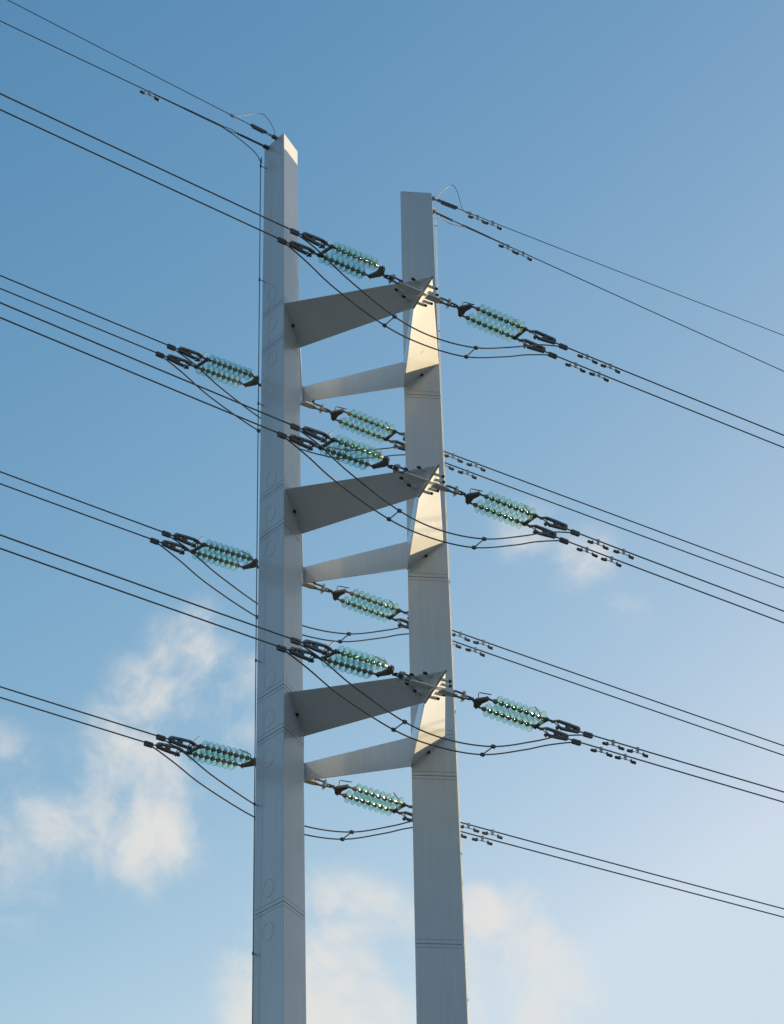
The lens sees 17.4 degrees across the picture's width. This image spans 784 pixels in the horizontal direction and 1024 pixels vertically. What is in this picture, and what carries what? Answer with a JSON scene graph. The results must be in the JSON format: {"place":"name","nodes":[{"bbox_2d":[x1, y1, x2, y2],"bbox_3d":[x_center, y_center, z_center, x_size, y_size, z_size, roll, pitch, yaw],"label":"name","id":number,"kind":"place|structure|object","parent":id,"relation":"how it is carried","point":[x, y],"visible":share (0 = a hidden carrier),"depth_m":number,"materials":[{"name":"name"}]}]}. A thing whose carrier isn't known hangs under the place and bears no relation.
{"place":"outdoors","nodes":[
{"label":"outdoors","id":0,"kind":"place"},
{"bbox_2d":[0,0,783,1023],"label":"sky","id":1,"kind":"structure","parent":0,"point":[643,140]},
{"label":"ground","id":2,"kind":"structure","parent":0,"visible":0},
{"bbox_2d":[252,133,467,1023],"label":"power pylon","id":3,"kind":"object","parent":2,"relation":"on","point":[291,713],"visible":0.98,"depth_m":53.26,"materials":[{"name":"grey paint"}]},
{"bbox_2d":[0,20,268,1023],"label":"optical ground wire","id":4,"kind":"object","parent":3,"relation":"attached to","point":[264,146],"visible":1,"depth_m":54.94,"materials":[{"name":"metal"}]},
{"bbox_2d":[140,90,159,100],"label":"vibration damper","id":5,"kind":"object","parent":4,"relation":"attached to","point":[149,94],"visible":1,"depth_m":56.53,"materials":[{"name":"metal"}]},
{"bbox_2d":[8,0,277,139],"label":"earth wire","id":6,"kind":"object","parent":3,"relation":"attached to","point":[263,131],"visible":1,"depth_m":57.20,"materials":[{"name":"metal"}]},
{"bbox_2d":[156,736,255,769],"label":"insulator set","id":7,"kind":"object","parent":3,"relation":"attached to","point":[190,749],"visible":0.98,"depth_m":52.18,"materials":[{"name":"glass"}]},
{"bbox_2d":[0,697,157,746],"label":"conductor","id":8,"kind":"object","parent":7,"relation":"attached to","point":[75,720],"visible":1,"depth_m":50.41,"materials":[{"name":"metal"}]},
{"bbox_2d":[0,686,168,739],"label":"conductor","id":9,"kind":"object","parent":7,"relation":"attached to","point":[79,711],"visible":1,"depth_m":50.05,"materials":[{"name":"metal"}]},
{"bbox_2d":[144,734,412,840],"bbox_3d":[-1.941,6.065,53.218,7.510,0.970,0.751,20,-36,-32],"label":"jumper loop","id":10,"kind":"object","parent":7,"relation":"hanging from","point":[159,737],"visible":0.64,"depth_m":52.40,"materials":[{"name":"metal"}]},
{"bbox_2d":[162,533,258,569],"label":"insulator set","id":11,"kind":"object","parent":3,"relation":"attached to","point":[184,540],"visible":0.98,"depth_m":54.46,"materials":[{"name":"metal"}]},
{"bbox_2d":[0,483,162,543],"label":"conductor","id":12,"kind":"object","parent":11,"relation":"attached to","point":[77,512],"visible":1,"depth_m":52.63,"materials":[{"name":"metal"}]},
{"bbox_2d":[0,471,174,536],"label":"conductor","id":13,"kind":"object","parent":11,"relation":"attached to","point":[82,502],"visible":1,"depth_m":52.27,"materials":[{"name":"metal"}]},
{"bbox_2d":[150,530,408,643],"bbox_3d":[-2.034,2.015,55.524,7.512,0.984,0.751,20,-36,-32],"label":"jumper loop","id":14,"kind":"object","parent":11,"relation":"hanging from","point":[156,541],"visible":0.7,"depth_m":54.72,"materials":[{"name":"metal"}]},
{"bbox_2d":[167,346,260,386],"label":"insulator set","id":15,"kind":"object","parent":3,"relation":"attached to","point":[176,360],"visible":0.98,"depth_m":56.74,"materials":[{"name":"glass"}]},
{"bbox_2d":[0,288,167,357],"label":"conductor","id":16,"kind":"object","parent":15,"relation":"attached to","point":[80,321],"visible":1,"depth_m":54.82,"materials":[{"name":"metal"}]},
{"bbox_2d":[0,275,178,349],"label":"conductor","id":17,"kind":"object","parent":15,"relation":"attached to","point":[85,310],"visible":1,"depth_m":54.46,"materials":[{"name":"metal"}]},
{"bbox_2d":[155,343,404,459],"bbox_3d":[-2.129,-2.056,57.842,7.512,0.945,0.751,20,-36,-32],"label":"jumper loop","id":18,"kind":"object","parent":15,"relation":"hanging from","point":[170,347],"visible":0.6,"depth_m":56.84,"materials":[{"name":"metal"}]},
{"bbox_2d":[289,232,400,283],"bbox_3d":[-0.899,-5.323,53.527,2.936,0.469,0.682,19,-35,-39],"label":"insulator set","id":19,"kind":"object","parent":3,"relation":"attached to","point":[312,239],"visible":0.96,"depth_m":53.27,"materials":[{"name":"glass"}]},
{"bbox_2d":[0,109,289,243],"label":"conductor","id":20,"kind":"object","parent":19,"relation":"attached to","point":[138,173],"visible":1,"depth_m":50.28,"materials":[{"name":"metal"}]},
{"bbox_2d":[0,93,302,235],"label":"conductor","id":21,"kind":"object","parent":19,"relation":"attached to","point":[145,161],"visible":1,"depth_m":49.94,"materials":[{"name":"metal"}]},
{"bbox_2d":[277,228,567,358],"bbox_3d":[0.699,-4.159,54.235,7.512,0.973,0.751,20,-36,-32],"label":"jumper loop","id":22,"kind":"object","parent":19,"relation":"hanging from","point":[394,316],"visible":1,"depth_m":53.86,"materials":[{"name":"metal"}]},
{"bbox_2d":[289,426,405,473],"bbox_3d":[-0.804,-1.267,51.218,2.936,0.469,0.682,19,-35,-39],"label":"insulator set","id":23,"kind":"object","parent":3,"relation":"attached to","point":[313,433],"visible":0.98,"depth_m":50.92,"materials":[{"name":"glass"}]},
{"bbox_2d":[0,317,289,437],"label":"conductor","id":24,"kind":"object","parent":23,"relation":"attached to","point":[139,375],"visible":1,"depth_m":48.10,"materials":[{"name":"metal"}]},
{"bbox_2d":[0,302,302,429],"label":"conductor","id":25,"kind":"object","parent":23,"relation":"attached to","point":[144,363],"visible":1,"depth_m":47.73,"materials":[{"name":"metal"}]},
{"bbox_2d":[277,423,579,549],"bbox_3d":[0.794,-0.100,51.924,7.512,0.986,0.751,20,-36,-32],"label":"jumper loop","id":26,"kind":"object","parent":23,"relation":"hanging from","point":[293,426],"visible":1,"depth_m":51.61,"materials":[{"name":"metal"}]},
{"bbox_2d":[289,639,411,681],"bbox_3d":[-0.710,2.790,48.908,2.936,0.469,0.682,19,-35,-39],"label":"insulator set","id":27,"kind":"object","parent":3,"relation":"attached to","point":[300,652],"visible":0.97,"depth_m":48.64,"materials":[{"name":"glass"}]},
{"bbox_2d":[0,548,289,650],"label":"conductor","id":28,"kind":"object","parent":27,"relation":"attached to","point":[139,597],"visible":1,"depth_m":45.89,"materials":[{"name":"metal"}]},
{"bbox_2d":[0,534,303,643],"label":"conductor","id":29,"kind":"object","parent":27,"relation":"attached to","point":[145,587],"visible":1,"depth_m":45.55,"materials":[{"name":"metal"}]},
{"bbox_2d":[276,637,592,756],"bbox_3d":[0.887,3.943,49.621,7.510,0.957,0.751,20,-36,-32],"label":"jumper loop","id":30,"kind":"object","parent":27,"relation":"hanging from","point":[293,640],"visible":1,"depth_m":49.31,"materials":[{"name":"metal"}]},
{"bbox_2d":[312,403,404,450],"bbox_3d":[-0.590,-2.065,59.262,2.936,0.469,0.682,21,-36,-26],"label":"insulator set","id":31,"kind":"object","parent":3,"relation":"attached to","point":[335,413],"visible":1,"depth_m":59.16,"materials":[{"name":"glass"}]},
{"bbox_2d":[445,451,783,577],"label":"conductor","id":32,"kind":"object","parent":31,"relation":"attached to","point":[614,514],"visible":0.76,"depth_m":62.09,"materials":[{"name":"metal"}]},
{"bbox_2d":[444,453,462,462],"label":"vibration damper","id":33,"kind":"object","parent":32,"relation":"attached to","point":[453,455],"visible":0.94,"depth_m":60.02,"materials":[{"name":"metal"}]},
{"bbox_2d":[466,462,485,471],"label":"vibration damper","id":34,"kind":"object","parent":32,"relation":"attached to","point":[476,465],"visible":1,"depth_m":60.31,"materials":[{"name":"metal"}]},
{"bbox_2d":[446,463,783,587],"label":"conductor","id":35,"kind":"object","parent":31,"relation":"attached to","point":[613,525],"visible":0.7,"depth_m":62.50,"materials":[{"name":"metal"}]},
{"bbox_2d":[458,469,476,478],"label":"vibration damper","id":36,"kind":"object","parent":35,"relation":"attached to","point":[467,473],"visible":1,"depth_m":60.60,"materials":[{"name":"metal"}]},
{"bbox_2d":[314,583,408,628],"bbox_3d":[-0.496,1.991,56.952,2.936,0.469,0.682,21,-36,-26],"label":"insulator set","id":37,"kind":"object","parent":3,"relation":"attached to","point":[336,594],"visible":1,"depth_m":56.83,"materials":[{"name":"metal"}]},
{"bbox_2d":[452,630,783,745],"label":"conductor","id":38,"kind":"object","parent":37,"relation":"attached to","point":[617,688],"visible":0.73,"depth_m":59.64,"materials":[{"name":"metal"}]},
{"bbox_2d":[452,631,469,641],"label":"vibration damper","id":39,"kind":"object","parent":38,"relation":"attached to","point":[465,638],"visible":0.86,"depth_m":57.72,"materials":[{"name":"metal"}]},
{"bbox_2d":[473,640,493,649],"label":"vibration damper","id":40,"kind":"object","parent":38,"relation":"attached to","point":[482,643],"visible":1,"depth_m":57.98,"materials":[{"name":"metal"}]},
{"bbox_2d":[453,640,783,755],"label":"conductor","id":41,"kind":"object","parent":37,"relation":"attached to","point":[618,698],"visible":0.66,"depth_m":60.07,"materials":[{"name":"metal"}]},
{"bbox_2d":[465,647,485,656],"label":"vibration damper","id":42,"kind":"object","parent":41,"relation":"attached to","point":[475,651],"visible":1,"depth_m":58.28,"materials":[{"name":"metal"}]},
{"bbox_2d":[314,779,412,820],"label":"insulator set","id":43,"kind":"object","parent":3,"relation":"attached to","point":[339,789],"visible":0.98,"depth_m":54.53,"materials":[{"name":"glass"}]},
{"bbox_2d":[460,822,783,908],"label":"conductor","id":44,"kind":"object","parent":43,"relation":"attached to","point":[621,865],"visible":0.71,"depth_m":57.30,"materials":[{"name":"metal"}]},
{"bbox_2d":[460,823,479,832],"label":"vibration damper","id":45,"kind":"object","parent":44,"relation":"attached to","point":[473,829],"visible":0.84,"depth_m":55.43,"materials":[{"name":"metal"}]},
{"bbox_2d":[482,829,502,838],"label":"vibration damper","id":46,"kind":"object","parent":44,"relation":"attached to","point":[492,833],"visible":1,"depth_m":55.71,"materials":[{"name":"metal"}]},
{"bbox_2d":[461,831,783,917],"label":"conductor","id":47,"kind":"object","parent":43,"relation":"attached to","point":[621,874],"visible":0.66,"depth_m":57.74,"materials":[{"name":"metal"}]},
{"bbox_2d":[472,835,492,845],"bbox_3d":[1.976,7.157,56.012,0.540,0.166,0.070,18,-34,-27],"label":"vibration damper","id":48,"kind":"object","parent":47,"relation":"attached to","point":[482,840],"visible":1,"depth_m":56.01,"materials":[{"name":"metal"}]},
{"bbox_2d":[439,297,555,352],"bbox_3d":[2.238,-4.181,55.661,2.936,0.469,0.682,21,-36,-26],"label":"insulator set","id":49,"kind":"object","parent":3,"relation":"attached to","point":[463,309],"visible":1,"depth_m":55.70,"materials":[{"name":"glass"}]},
{"bbox_2d":[545,351,783,447],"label":"conductor","id":50,"kind":"object","parent":49,"relation":"attached to","point":[669,401],"visible":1,"depth_m":57.91,"materials":[{"name":"metal"}]},
{"bbox_2d":[565,362,585,372],"bbox_3d":[4.063,-3.230,56.727,0.540,0.166,0.070,20,-29,-26],"label":"vibration damper","id":51,"kind":"object","parent":50,"relation":"attached to","point":[575,366],"visible":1,"depth_m":56.72,"materials":[{"name":"metal"}]},
{"bbox_2d":[589,371,608,381],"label":"vibration damper","id":52,"kind":"object","parent":50,"relation":"attached to","point":[598,375],"visible":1,"depth_m":57.00,"materials":[{"name":"metal"}]},
{"bbox_2d":[556,342,783,435],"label":"conductor","id":53,"kind":"object","parent":49,"relation":"attached to","point":[674,391],"visible":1,"depth_m":57.53,"materials":[{"name":"metal"}]},
{"bbox_2d":[577,354,597,363],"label":"vibration damper","id":54,"kind":"object","parent":53,"relation":"attached to","point":[587,358],"visible":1,"depth_m":56.43,"materials":[{"name":"metal"}]},
{"bbox_2d":[600,363,620,373],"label":"vibration damper","id":55,"kind":"object","parent":53,"relation":"attached to","point":[610,367],"visible":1,"depth_m":56.71,"materials":[{"name":"metal"}]},
{"bbox_2d":[446,485,567,538],"bbox_3d":[2.332,-0.124,53.352,2.936,0.469,0.682,21,-36,-26],"label":"insulator set","id":56,"kind":"object","parent":3,"relation":"attached to","point":[469,497],"visible":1,"depth_m":53.38,"materials":[{"name":"glass"}]},
{"bbox_2d":[556,537,783,622],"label":"conductor","id":57,"kind":"object","parent":56,"relation":"attached to","point":[675,582],"visible":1,"depth_m":55.44,"materials":[{"name":"metal"}]},
{"bbox_2d":[576,547,597,557],"bbox_3d":[4.139,0.823,54.389,0.540,0.166,0.070,20,-42,-26],"label":"vibration damper","id":58,"kind":"object","parent":57,"relation":"attached to","point":[586,551],"visible":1,"depth_m":54.38,"materials":[{"name":"metal"}]},
{"bbox_2d":[601,556,621,566],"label":"vibration damper","id":59,"kind":"object","parent":57,"relation":"attached to","point":[611,561],"visible":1,"depth_m":54.67,"materials":[{"name":"metal"}]},
{"bbox_2d":[567,529,783,611],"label":"conductor","id":60,"kind":"object","parent":56,"relation":"attached to","point":[680,572],"visible":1,"depth_m":55.08,"materials":[{"name":"metal"}]},
{"bbox_2d":[587,539,608,549],"bbox_3d":[4.351,0.655,54.103,0.540,0.166,0.070,20,-35,-26],"label":"vibration damper","id":61,"kind":"object","parent":60,"relation":"attached to","point":[597,543],"visible":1,"depth_m":54.09,"materials":[{"name":"metal"}]},
{"bbox_2d":[613,549,634,559],"bbox_3d":[4.918,0.863,54.393,0.540,0.166,0.070,20,-38,-26],"label":"vibration damper","id":62,"kind":"object","parent":60,"relation":"attached to","point":[623,553],"visible":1,"depth_m":54.38,"materials":[{"name":"metal"}]},
{"bbox_2d":[452,690,580,740],"bbox_3d":[2.426,3.932,51.042,2.936,0.469,0.682,21,-36,-26],"label":"insulator set","id":63,"kind":"object","parent":3,"relation":"attached to","point":[478,702],"visible":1,"depth_m":51.08,"materials":[{"name":"glass"}]},
{"bbox_2d":[568,738,783,802],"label":"conductor","id":64,"kind":"object","parent":63,"relation":"attached to","point":[680,772],"visible":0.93,"depth_m":53.07,"materials":[{"name":"metal"}]},
{"bbox_2d":[590,746,612,756],"bbox_3d":[4.255,4.854,52.109,0.540,0.166,0.070,18,-42,-27],"label":"vibration damper","id":65,"kind":"object","parent":64,"relation":"attached to","point":[601,751],"visible":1,"depth_m":52.10,"materials":[{"name":"metal"}]},
{"bbox_2d":[614,754,636,763],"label":"vibration damper","id":66,"kind":"object","parent":64,"relation":"attached to","point":[624,758],"visible":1,"depth_m":52.38,"materials":[{"name":"metal"}]},
{"bbox_2d":[580,731,783,792],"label":"conductor","id":67,"kind":"object","parent":63,"relation":"attached to","point":[687,763],"visible":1,"depth_m":52.71,"materials":[{"name":"metal"}]},
{"bbox_2d":[602,740,624,750],"bbox_3d":[4.473,4.688,51.824,0.540,0.166,0.070,18,-36,-27],"label":"vibration damper","id":68,"kind":"object","parent":67,"relation":"attached to","point":[613,744],"visible":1,"depth_m":51.81,"materials":[{"name":"metal"}]},
{"bbox_2d":[626,747,648,757],"bbox_3d":[4.995,4.863,52.108,0.540,0.166,0.070,18,-34,-27],"label":"vibration damper","id":69,"kind":"object","parent":67,"relation":"attached to","point":[637,751],"visible":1,"depth_m":52.10,"materials":[{"name":"metal"}]},
{"bbox_2d":[432,185,783,335],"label":"earth wire","id":70,"kind":"object","parent":3,"relation":"attached to","point":[447,204],"visible":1,"depth_m":61.98,"materials":[{"name":"metal"}]},
{"bbox_2d":[468,215,486,223],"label":"vibration damper","id":71,"kind":"object","parent":70,"relation":"attached to","point":[476,218],"visible":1,"depth_m":61.20,"materials":[{"name":"metal"}]},
{"bbox_2d":[484,220,501,229],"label":"vibration damper","id":72,"kind":"object","parent":70,"relation":"attached to","point":[497,226],"visible":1,"depth_m":61.42,"materials":[{"name":"metal"}]},
{"bbox_2d":[433,207,783,1023],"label":"optical ground wire","id":73,"kind":"object","parent":3,"relation":"attached to","point":[435,213],"visible":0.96,"depth_m":58.42,"materials":[{"name":"metal"}]},
{"bbox_2d":[498,244,516,253],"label":"vibration damper","id":74,"kind":"object","parent":73,"relation":"attached to","point":[508,246],"visible":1,"depth_m":61.34,"materials":[{"name":"metal"}]},
{"bbox_2d":[515,251,532,261],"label":"vibration damper","id":75,"kind":"object","parent":73,"relation":"attached to","point":[528,258],"visible":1,"depth_m":61.54,"materials":[{"name":"metal"}]}
]}

